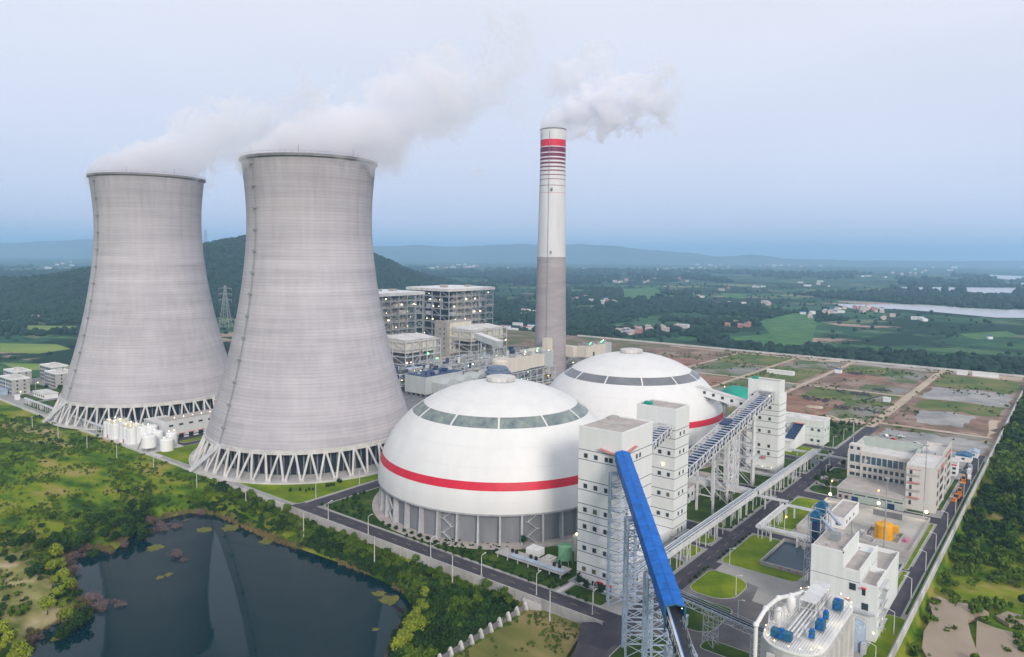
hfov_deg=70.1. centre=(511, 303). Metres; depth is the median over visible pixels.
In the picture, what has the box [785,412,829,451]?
annex building
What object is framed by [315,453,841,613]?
road markings
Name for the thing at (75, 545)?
dark tree
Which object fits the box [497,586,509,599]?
young tree
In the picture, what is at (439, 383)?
fan duct
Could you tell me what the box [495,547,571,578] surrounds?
pipe table
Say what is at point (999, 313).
river water
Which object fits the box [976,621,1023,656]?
muddy pool
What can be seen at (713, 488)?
trestle
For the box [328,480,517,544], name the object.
lawn
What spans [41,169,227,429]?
cooling tower
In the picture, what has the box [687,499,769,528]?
kerb
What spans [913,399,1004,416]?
plot
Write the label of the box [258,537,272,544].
water weed
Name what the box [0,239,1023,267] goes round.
mountains
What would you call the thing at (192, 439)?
lawn
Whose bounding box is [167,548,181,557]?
bare shrub
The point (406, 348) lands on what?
dust filter
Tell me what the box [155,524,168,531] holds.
bare shrub
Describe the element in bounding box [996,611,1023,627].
muddy pool
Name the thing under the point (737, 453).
trestle
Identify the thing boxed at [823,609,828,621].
roof machine
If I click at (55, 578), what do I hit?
willow
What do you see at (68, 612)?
willow
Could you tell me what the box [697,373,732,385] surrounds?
plot
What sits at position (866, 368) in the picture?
plot
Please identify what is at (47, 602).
willow
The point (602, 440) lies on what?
transfer tower
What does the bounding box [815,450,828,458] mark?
lawn
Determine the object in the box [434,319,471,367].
stair block
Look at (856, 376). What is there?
plot
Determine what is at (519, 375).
flue duct
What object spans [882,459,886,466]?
window
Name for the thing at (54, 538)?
dark tree
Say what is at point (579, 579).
tree
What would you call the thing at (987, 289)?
river water
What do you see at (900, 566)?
hut
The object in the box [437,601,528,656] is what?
buttressed fence
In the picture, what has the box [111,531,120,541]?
dark tree
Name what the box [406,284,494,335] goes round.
boiler house
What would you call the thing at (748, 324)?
village house
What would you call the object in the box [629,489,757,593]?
pipe rack
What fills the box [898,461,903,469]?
window
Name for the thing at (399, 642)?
willow
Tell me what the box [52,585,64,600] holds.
willow
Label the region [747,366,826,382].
plot
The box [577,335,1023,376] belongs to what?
boundary wall
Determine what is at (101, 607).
bare shrub
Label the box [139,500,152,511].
dark tree
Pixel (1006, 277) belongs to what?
river water
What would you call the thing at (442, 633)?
undergrowth
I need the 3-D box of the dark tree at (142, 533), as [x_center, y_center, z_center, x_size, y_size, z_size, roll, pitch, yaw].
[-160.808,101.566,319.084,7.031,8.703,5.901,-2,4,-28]
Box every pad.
[103,436,182,456]
[853,640,869,656]
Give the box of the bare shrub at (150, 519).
[145,515,155,522]
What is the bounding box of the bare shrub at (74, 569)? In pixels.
[67,564,81,573]
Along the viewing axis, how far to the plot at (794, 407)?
572.40 m
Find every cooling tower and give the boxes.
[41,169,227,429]
[188,145,407,484]
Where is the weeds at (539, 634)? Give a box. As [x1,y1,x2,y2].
[453,612,579,656]
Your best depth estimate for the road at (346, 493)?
361.32 m
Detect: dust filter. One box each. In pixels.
[387,333,440,372]
[450,323,506,368]
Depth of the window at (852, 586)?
230.64 m
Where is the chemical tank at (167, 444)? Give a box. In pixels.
[160,435,173,451]
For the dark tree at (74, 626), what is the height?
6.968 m
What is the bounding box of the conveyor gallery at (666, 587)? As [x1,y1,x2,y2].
[615,450,685,630]
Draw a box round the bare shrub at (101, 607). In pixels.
[94,599,109,611]
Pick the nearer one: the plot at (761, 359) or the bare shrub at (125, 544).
the bare shrub at (125, 544)
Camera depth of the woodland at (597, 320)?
1162.94 m
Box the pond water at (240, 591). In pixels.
[28,513,411,656]
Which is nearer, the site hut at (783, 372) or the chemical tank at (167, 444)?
the chemical tank at (167, 444)
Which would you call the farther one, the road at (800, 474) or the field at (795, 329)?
the field at (795, 329)
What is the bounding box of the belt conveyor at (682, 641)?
[666,605,696,656]
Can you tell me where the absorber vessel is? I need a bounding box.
[480,365,516,378]
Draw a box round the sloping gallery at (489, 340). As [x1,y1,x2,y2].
[468,332,502,365]
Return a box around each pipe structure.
[395,366,428,389]
[418,352,496,374]
[465,346,532,370]
[513,362,555,384]
[520,368,540,379]
[533,356,580,370]
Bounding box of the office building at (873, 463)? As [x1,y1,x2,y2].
[837,436,951,513]
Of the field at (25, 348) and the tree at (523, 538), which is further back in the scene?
the field at (25, 348)
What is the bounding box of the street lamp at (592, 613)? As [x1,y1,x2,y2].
[591,588,596,614]
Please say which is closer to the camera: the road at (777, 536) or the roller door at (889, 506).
the road at (777, 536)
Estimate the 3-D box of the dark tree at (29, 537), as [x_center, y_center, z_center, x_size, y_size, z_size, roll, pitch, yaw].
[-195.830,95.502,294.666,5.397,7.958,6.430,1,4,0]
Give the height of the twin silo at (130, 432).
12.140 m
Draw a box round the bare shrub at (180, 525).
[171,523,182,528]
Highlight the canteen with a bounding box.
[32,389,58,398]
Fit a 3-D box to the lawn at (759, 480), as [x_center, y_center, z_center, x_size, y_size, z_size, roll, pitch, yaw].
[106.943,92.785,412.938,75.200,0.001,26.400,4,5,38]
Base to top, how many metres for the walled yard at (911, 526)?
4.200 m
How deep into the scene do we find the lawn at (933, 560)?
301.30 m
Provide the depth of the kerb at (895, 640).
229.07 m
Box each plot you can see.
[647,347,733,359]
[664,356,707,365]
[690,361,764,377]
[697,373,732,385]
[713,378,796,390]
[714,353,794,365]
[722,405,741,416]
[741,402,832,432]
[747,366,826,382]
[785,360,845,369]
[786,394,844,407]
[797,387,900,406]
[802,358,840,362]
[811,376,869,389]
[813,400,888,420]
[826,413,877,423]
[840,373,888,380]
[842,365,892,374]
[852,394,886,401]
[855,384,910,394]
[857,363,935,371]
[873,428,992,453]
[879,370,926,383]
[879,425,992,442]
[890,398,995,436]
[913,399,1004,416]
[913,410,976,426]
[919,387,1013,407]
[932,374,1021,393]
[948,371,1023,380]
[948,420,1000,436]
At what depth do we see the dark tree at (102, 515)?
322.62 m
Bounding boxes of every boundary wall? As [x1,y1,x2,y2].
[0,399,283,509]
[288,506,602,624]
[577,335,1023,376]
[889,390,1022,656]
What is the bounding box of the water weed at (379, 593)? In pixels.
[371,590,386,596]
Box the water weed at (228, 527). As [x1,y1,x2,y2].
[221,524,238,531]
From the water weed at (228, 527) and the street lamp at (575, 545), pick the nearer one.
the street lamp at (575, 545)
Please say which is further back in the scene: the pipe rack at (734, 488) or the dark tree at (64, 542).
the pipe rack at (734, 488)
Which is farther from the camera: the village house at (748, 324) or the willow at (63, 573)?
the village house at (748, 324)
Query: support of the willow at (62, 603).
on the terrain at (882, 334)
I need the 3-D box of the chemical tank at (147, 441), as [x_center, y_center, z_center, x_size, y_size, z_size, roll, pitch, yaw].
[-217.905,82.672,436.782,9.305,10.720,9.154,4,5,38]
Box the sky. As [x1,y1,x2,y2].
[0,0,1023,260]
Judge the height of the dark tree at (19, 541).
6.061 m
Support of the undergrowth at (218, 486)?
on the terrain at (882, 334)
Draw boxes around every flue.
[492,347,553,372]
[566,340,611,357]
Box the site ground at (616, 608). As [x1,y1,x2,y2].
[0,330,1021,625]
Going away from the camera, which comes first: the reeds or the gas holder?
the reeds
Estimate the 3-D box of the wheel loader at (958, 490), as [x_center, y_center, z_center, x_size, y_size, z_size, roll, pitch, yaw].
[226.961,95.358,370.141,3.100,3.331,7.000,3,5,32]
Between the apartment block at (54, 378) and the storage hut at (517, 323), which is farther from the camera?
the storage hut at (517, 323)
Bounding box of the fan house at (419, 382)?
[398,363,463,397]
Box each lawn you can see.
[20,394,42,400]
[24,400,102,432]
[30,384,50,390]
[50,388,62,395]
[155,443,377,502]
[180,437,201,442]
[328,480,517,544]
[434,544,576,588]
[564,585,611,604]
[610,633,677,656]
[659,595,731,630]
[668,557,682,570]
[678,544,700,555]
[687,486,769,527]
[691,570,745,597]
[697,534,715,542]
[699,465,770,485]
[701,640,758,656]
[723,535,801,580]
[765,525,791,534]
[767,498,818,529]
[769,477,794,489]
[784,458,813,471]
[785,446,815,456]
[809,485,836,494]
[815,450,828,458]
[819,479,840,485]
[824,422,861,446]
[826,468,846,479]
[863,615,904,656]
[897,571,906,588]
[904,524,933,568]
[905,462,984,614]
[907,509,929,514]
[937,479,958,510]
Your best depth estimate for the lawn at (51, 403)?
558.01 m
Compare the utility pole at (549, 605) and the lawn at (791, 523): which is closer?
the utility pole at (549, 605)
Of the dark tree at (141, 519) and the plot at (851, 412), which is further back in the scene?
the plot at (851, 412)
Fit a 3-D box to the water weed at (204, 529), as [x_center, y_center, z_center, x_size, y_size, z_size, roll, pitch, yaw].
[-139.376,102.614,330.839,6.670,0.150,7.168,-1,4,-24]
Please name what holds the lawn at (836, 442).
on the kerb
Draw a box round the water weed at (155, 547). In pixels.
[146,544,164,551]
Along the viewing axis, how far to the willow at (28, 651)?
223.24 m
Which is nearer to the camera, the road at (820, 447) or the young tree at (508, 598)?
the young tree at (508, 598)
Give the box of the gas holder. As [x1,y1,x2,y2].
[721,385,747,403]
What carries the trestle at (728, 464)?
on the site ground at (616, 608)
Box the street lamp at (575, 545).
[573,533,576,560]
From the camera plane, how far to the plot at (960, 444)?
481.06 m
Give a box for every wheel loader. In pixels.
[951,493,960,502]
[956,487,962,496]
[960,475,966,483]
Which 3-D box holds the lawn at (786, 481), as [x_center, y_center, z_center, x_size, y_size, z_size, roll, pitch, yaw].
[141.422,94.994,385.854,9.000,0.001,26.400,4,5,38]
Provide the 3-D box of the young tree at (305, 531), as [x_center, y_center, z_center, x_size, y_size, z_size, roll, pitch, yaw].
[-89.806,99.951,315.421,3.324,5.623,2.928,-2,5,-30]
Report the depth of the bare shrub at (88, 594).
262.76 m
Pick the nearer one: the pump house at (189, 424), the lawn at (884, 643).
the lawn at (884, 643)
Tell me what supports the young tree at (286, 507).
on the terrain at (882, 334)
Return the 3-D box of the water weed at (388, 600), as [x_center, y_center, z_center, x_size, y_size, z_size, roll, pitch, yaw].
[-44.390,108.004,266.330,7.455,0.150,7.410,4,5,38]
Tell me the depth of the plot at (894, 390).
661.96 m
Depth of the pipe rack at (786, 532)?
302.12 m
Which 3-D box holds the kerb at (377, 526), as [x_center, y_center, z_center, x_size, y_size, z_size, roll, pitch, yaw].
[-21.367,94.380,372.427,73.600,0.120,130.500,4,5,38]
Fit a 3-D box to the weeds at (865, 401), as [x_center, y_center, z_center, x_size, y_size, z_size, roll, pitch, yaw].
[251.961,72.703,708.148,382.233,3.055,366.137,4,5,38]
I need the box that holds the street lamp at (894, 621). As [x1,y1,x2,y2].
[886,608,894,635]
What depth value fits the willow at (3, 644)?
223.78 m
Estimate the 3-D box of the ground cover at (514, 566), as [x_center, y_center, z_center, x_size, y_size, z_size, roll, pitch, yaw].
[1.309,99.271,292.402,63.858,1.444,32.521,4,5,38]
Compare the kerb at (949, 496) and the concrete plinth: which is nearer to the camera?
the concrete plinth
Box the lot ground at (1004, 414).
[566,345,1023,455]
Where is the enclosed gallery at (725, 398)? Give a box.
[695,385,747,466]
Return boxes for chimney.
[534,127,566,377]
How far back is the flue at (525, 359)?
638.09 m
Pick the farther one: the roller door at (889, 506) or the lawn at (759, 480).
the lawn at (759, 480)
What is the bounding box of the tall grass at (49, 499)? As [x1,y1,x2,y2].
[0,435,299,616]
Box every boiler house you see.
[378,289,424,361]
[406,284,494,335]
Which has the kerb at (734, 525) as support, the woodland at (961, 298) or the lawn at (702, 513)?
the lawn at (702, 513)
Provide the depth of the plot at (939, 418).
545.38 m
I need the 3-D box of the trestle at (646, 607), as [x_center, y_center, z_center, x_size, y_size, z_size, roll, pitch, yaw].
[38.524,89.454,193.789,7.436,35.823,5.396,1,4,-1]
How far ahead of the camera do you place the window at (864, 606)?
228.74 m
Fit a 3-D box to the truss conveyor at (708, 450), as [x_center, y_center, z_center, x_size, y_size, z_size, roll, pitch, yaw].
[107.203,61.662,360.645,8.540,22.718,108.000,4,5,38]
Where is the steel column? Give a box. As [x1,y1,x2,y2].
[747,415,758,486]
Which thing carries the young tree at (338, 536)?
on the terrain at (882, 334)
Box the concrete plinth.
[541,554,557,561]
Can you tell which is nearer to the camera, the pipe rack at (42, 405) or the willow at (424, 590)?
the willow at (424, 590)
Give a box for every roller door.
[851,496,857,501]
[887,503,893,509]
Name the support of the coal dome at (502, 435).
on the site ground at (616, 608)
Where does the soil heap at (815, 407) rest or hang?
on the plot at (851, 412)
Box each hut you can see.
[14,394,19,399]
[512,322,522,325]
[680,614,688,625]
[767,368,794,375]
[835,368,841,372]
[883,396,890,401]
[898,562,903,575]
[957,370,967,374]
[972,371,998,377]
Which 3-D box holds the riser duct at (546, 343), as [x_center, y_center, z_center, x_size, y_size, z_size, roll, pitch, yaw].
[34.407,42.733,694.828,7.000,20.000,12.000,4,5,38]
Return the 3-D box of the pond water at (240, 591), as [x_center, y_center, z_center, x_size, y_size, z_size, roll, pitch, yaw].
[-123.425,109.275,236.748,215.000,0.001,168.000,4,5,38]
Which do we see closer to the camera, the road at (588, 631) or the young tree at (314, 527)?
the road at (588, 631)
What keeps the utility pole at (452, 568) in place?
on the terrain at (882, 334)
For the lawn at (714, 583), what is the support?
on the kerb at (715, 597)
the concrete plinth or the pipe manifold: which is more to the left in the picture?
the concrete plinth
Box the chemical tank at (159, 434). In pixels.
[151,429,163,444]
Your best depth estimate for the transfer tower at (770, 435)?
403.37 m
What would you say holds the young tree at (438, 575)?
on the terrain at (882, 334)
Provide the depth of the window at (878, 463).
373.37 m
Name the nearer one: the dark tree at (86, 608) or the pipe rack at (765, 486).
the dark tree at (86, 608)
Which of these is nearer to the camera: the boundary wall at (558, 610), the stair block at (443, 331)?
the boundary wall at (558, 610)
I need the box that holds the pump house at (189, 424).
[144,409,212,437]
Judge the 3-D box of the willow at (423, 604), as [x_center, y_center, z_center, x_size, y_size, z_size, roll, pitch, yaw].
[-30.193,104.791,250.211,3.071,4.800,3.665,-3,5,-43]
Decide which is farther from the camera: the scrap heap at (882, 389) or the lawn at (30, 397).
the scrap heap at (882, 389)
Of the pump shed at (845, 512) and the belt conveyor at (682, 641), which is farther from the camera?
the pump shed at (845, 512)
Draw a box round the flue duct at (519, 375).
[510,370,523,377]
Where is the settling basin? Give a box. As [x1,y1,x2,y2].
[759,538,810,575]
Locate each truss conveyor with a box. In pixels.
[652,423,672,452]
[688,389,774,477]
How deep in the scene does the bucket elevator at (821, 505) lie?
260.67 m
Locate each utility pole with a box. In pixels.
[451,555,453,582]
[549,590,550,620]
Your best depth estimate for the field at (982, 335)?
1171.35 m
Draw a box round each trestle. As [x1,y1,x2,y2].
[606,471,638,605]
[621,516,653,656]
[641,571,672,656]
[664,644,697,656]
[695,455,715,513]
[711,438,734,503]
[723,432,739,493]
[735,417,756,485]
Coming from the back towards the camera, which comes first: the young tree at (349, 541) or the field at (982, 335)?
the field at (982, 335)
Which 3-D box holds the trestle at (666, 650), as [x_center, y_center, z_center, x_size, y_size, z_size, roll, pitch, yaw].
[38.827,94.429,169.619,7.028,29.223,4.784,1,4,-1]
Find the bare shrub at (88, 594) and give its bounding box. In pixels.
[82,589,99,602]
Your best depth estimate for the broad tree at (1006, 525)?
323.88 m
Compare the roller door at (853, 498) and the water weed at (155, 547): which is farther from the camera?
the roller door at (853, 498)
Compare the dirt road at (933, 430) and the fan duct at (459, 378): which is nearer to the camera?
the dirt road at (933, 430)
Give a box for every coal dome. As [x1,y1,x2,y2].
[372,374,598,549]
[550,348,726,468]
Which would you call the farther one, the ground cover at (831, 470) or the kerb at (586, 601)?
the ground cover at (831, 470)
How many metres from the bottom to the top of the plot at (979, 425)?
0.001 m
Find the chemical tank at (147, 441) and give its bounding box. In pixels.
[137,434,156,451]
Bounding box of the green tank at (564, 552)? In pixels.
[555,543,572,566]
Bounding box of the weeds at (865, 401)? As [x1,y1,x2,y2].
[519,349,1013,449]
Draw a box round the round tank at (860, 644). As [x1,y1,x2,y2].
[852,615,866,654]
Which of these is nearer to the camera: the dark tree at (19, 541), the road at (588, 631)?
the road at (588, 631)
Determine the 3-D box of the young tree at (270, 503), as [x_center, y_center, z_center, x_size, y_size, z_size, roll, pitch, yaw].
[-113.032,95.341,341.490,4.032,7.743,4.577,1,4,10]
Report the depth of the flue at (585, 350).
714.24 m
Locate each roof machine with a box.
[770,626,792,642]
[808,628,814,640]
[815,617,825,632]
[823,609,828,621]
[832,597,843,613]
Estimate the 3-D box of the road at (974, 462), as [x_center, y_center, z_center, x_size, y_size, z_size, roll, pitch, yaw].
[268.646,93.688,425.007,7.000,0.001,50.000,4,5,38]
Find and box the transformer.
[526,544,544,557]
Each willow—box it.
[0,508,12,522]
[0,526,6,534]
[0,618,9,635]
[0,640,6,652]
[1,628,19,647]
[6,651,19,656]
[9,638,28,655]
[10,503,24,518]
[17,645,33,656]
[28,519,36,525]
[37,594,55,614]
[44,559,58,569]
[48,543,63,558]
[50,575,58,582]
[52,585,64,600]
[54,557,66,567]
[55,567,69,579]
[57,598,66,607]
[57,606,73,621]
[58,577,74,588]
[70,577,77,592]
[390,634,407,650]
[395,627,413,641]
[402,618,415,632]
[406,610,419,619]
[411,614,426,630]
[412,605,421,613]
[416,597,424,604]
[419,585,429,596]
[420,602,429,609]
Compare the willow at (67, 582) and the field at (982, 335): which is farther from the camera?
the field at (982, 335)
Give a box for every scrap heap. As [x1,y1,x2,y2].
[802,395,829,401]
[824,403,879,413]
[836,389,871,396]
[847,371,864,374]
[874,388,891,391]
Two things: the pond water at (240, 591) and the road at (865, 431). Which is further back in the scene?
the road at (865, 431)
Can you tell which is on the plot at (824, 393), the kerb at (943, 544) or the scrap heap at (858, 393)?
the scrap heap at (858, 393)
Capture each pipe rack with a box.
[24,397,102,433]
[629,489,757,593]
[688,476,749,501]
[754,449,816,505]
[755,503,788,538]
[757,494,788,513]
[758,524,809,548]
[785,503,812,518]
[789,448,847,468]
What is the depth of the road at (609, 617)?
279.69 m
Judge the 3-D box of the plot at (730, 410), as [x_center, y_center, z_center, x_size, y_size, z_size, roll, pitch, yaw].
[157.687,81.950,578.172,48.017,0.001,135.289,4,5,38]
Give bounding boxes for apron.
[634,568,773,656]
[716,563,807,608]
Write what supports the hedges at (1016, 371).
on the terrain at (882, 334)
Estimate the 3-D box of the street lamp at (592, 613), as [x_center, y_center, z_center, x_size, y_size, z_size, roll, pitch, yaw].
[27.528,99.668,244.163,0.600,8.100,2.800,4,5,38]
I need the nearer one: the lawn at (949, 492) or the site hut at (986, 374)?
the lawn at (949, 492)
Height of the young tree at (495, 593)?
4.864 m
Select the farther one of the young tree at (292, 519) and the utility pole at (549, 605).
the young tree at (292, 519)
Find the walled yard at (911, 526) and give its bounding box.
[796,497,929,556]
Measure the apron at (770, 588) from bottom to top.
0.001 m
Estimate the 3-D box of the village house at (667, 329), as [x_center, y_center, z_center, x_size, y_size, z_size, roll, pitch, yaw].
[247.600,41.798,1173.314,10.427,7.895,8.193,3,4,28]
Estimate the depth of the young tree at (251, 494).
351.98 m
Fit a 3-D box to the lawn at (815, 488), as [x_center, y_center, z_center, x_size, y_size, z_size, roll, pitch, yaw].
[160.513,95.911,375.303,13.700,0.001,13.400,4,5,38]
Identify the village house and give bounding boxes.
[624,330,632,334]
[636,327,642,333]
[662,327,669,331]
[745,321,750,326]
[911,316,923,319]
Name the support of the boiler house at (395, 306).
on the site ground at (616, 608)
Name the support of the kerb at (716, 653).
on the apron at (749, 608)
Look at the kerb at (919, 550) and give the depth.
300.09 m
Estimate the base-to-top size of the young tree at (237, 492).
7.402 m
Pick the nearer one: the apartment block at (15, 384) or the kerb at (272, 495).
the kerb at (272, 495)
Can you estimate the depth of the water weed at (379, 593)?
270.71 m
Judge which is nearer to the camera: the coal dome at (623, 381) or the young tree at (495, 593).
the young tree at (495, 593)
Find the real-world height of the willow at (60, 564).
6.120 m
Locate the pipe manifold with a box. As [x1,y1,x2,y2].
[768,581,831,640]
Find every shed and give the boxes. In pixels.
[0,386,8,395]
[827,499,858,529]
[955,451,973,462]
[968,448,979,457]
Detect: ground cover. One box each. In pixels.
[433,538,568,587]
[691,421,863,517]
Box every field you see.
[0,343,69,353]
[3,363,69,369]
[27,325,76,329]
[456,610,580,656]
[623,288,663,298]
[721,293,747,298]
[730,313,816,345]
[960,331,1018,338]
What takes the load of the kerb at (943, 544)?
on the site ground at (616, 608)
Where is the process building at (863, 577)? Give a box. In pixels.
[810,521,898,641]
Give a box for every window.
[849,582,855,590]
[850,453,854,461]
[855,454,859,462]
[861,603,867,610]
[866,456,870,463]
[871,457,875,464]
[876,458,881,465]
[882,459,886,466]
[887,460,892,467]
[893,460,897,468]
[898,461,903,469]
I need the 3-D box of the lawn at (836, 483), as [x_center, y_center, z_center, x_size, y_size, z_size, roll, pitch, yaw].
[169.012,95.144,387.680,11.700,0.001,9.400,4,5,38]
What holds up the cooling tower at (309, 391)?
on the site ground at (616, 608)
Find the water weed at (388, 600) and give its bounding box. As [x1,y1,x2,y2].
[378,595,398,605]
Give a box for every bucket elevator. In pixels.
[803,509,835,590]
[809,500,841,576]
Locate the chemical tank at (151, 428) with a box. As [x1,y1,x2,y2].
[146,424,157,433]
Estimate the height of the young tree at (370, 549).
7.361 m
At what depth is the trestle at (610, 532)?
249.54 m
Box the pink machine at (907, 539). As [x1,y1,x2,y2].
[902,537,909,542]
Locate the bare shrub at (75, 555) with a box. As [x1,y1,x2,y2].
[66,551,79,559]
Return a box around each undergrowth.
[0,406,309,638]
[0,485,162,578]
[178,480,519,622]
[305,529,507,656]
[910,388,1023,656]
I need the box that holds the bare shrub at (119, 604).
[114,600,126,607]
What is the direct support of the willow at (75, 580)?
on the terrain at (882, 334)
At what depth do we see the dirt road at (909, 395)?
615.50 m
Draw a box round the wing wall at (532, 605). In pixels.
[522,598,541,610]
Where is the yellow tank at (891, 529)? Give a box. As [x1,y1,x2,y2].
[874,519,898,540]
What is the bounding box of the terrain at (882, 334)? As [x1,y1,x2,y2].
[0,258,1023,656]
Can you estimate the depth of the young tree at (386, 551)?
293.07 m
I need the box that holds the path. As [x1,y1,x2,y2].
[556,582,574,592]
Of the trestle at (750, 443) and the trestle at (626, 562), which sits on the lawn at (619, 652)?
the trestle at (626, 562)
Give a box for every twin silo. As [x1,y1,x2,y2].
[103,416,130,439]
[119,420,146,444]
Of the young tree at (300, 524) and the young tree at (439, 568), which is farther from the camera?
the young tree at (300, 524)
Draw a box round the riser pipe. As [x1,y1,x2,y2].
[753,590,804,656]
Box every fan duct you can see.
[432,377,457,392]
[449,374,472,382]
[464,371,486,379]
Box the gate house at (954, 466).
[951,457,959,475]
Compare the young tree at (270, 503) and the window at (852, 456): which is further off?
the window at (852, 456)
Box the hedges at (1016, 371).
[5,280,1023,374]
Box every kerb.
[157,441,377,503]
[327,496,434,545]
[433,544,576,589]
[563,585,612,605]
[658,595,732,631]
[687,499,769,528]
[690,570,746,598]
[700,640,759,656]
[722,535,802,581]
[862,615,905,656]
[897,571,907,590]
[903,524,933,569]
[904,462,985,615]
[936,480,958,510]
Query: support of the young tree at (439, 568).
on the terrain at (882, 334)
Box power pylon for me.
[218,285,232,328]
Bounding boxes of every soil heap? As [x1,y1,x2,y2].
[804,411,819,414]
[806,405,822,408]
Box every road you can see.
[0,397,293,504]
[178,433,203,445]
[291,502,620,623]
[307,481,379,506]
[572,622,636,656]
[586,452,847,650]
[670,346,1022,379]
[674,537,710,548]
[686,521,730,537]
[687,352,742,366]
[696,372,903,396]
[710,562,721,568]
[711,357,799,387]
[715,479,781,495]
[731,445,845,468]
[740,462,805,476]
[741,434,961,469]
[752,529,912,571]
[785,362,854,392]
[798,491,939,523]
[833,426,878,453]
[865,370,944,426]
[869,421,990,438]
[886,474,974,616]
[961,455,984,474]
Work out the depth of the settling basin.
289.18 m
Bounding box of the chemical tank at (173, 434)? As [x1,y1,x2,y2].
[166,430,177,445]
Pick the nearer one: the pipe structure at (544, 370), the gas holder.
the gas holder
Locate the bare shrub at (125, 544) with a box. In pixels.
[116,539,129,546]
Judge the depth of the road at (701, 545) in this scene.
303.21 m
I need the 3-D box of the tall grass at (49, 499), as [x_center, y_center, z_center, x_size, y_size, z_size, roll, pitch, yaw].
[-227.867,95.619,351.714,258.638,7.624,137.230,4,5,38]
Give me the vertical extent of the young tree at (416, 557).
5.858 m
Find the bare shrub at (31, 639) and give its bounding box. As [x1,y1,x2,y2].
[27,636,36,642]
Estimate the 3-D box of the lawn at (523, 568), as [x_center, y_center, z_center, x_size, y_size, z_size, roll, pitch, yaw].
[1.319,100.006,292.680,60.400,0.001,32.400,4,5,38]
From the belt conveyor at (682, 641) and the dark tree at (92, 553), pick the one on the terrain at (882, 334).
the dark tree at (92, 553)
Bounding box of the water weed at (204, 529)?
[197,527,211,532]
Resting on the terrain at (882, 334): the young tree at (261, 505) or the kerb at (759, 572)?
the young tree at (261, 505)
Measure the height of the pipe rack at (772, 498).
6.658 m
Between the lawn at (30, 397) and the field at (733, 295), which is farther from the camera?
the field at (733, 295)
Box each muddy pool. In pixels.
[922,596,988,656]
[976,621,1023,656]
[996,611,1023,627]
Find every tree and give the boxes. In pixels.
[10,537,23,546]
[21,529,35,547]
[37,538,48,550]
[45,531,59,545]
[53,623,71,639]
[58,538,70,552]
[59,617,77,632]
[71,540,81,550]
[72,608,93,626]
[78,529,94,546]
[81,604,94,615]
[85,512,100,526]
[86,548,97,556]
[97,526,109,540]
[99,512,106,519]
[105,509,115,520]
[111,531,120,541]
[115,517,127,526]
[120,523,134,540]
[126,498,137,507]
[135,526,152,540]
[136,514,143,523]
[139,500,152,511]
[232,489,240,496]
[241,500,250,508]
[248,492,256,503]
[258,503,264,512]
[264,511,271,520]
[266,499,275,507]
[283,503,291,513]
[288,515,295,527]
[297,520,304,528]
[300,528,307,534]
[311,524,319,529]
[328,527,335,532]
[334,532,343,541]
[346,538,354,545]
[349,531,356,540]
[359,551,365,557]
[367,544,375,554]
[383,548,391,555]
[391,554,400,560]
[392,560,398,566]
[404,570,412,577]
[412,554,419,561]
[426,566,432,573]
[432,569,444,579]
[435,566,443,571]
[438,578,447,588]
[461,582,469,589]
[473,594,480,602]
[481,578,492,589]
[492,590,499,597]
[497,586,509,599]
[504,593,512,603]
[521,535,527,541]
[574,572,582,582]
[582,579,590,588]
[594,582,604,593]
[813,474,819,483]
[994,471,1013,492]
[1001,520,1014,530]
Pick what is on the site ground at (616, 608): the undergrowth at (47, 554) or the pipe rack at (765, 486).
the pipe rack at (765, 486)
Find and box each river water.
[838,304,1023,317]
[901,287,1014,292]
[990,275,1023,279]
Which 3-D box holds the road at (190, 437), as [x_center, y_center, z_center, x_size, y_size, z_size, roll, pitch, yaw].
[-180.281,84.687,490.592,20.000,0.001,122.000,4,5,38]
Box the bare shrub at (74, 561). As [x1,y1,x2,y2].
[66,558,76,564]
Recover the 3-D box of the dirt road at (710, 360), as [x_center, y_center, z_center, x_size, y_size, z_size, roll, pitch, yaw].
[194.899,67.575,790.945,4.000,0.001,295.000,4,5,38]
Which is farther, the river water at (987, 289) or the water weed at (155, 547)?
the river water at (987, 289)
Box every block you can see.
[0,373,29,395]
[3,367,31,384]
[40,362,67,380]
[44,368,68,387]
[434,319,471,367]
[687,481,695,503]
[693,471,710,490]
[760,586,854,656]
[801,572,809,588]
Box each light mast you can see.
[883,477,889,547]
[923,445,928,516]
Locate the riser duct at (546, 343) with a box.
[542,337,552,351]
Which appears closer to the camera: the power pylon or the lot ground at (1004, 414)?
the lot ground at (1004, 414)
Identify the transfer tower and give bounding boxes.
[577,415,652,596]
[637,399,689,542]
[739,376,786,476]
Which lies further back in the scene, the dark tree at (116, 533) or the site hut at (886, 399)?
the site hut at (886, 399)
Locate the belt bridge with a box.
[650,581,764,656]
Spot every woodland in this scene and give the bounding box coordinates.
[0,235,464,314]
[0,236,1023,311]
[0,264,1023,292]
[0,279,1023,374]
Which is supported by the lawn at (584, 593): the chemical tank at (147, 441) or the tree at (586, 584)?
the tree at (586, 584)
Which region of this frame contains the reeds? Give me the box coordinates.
[15,507,404,656]
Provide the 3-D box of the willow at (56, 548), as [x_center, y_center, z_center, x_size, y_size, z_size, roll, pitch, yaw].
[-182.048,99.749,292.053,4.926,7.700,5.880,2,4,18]

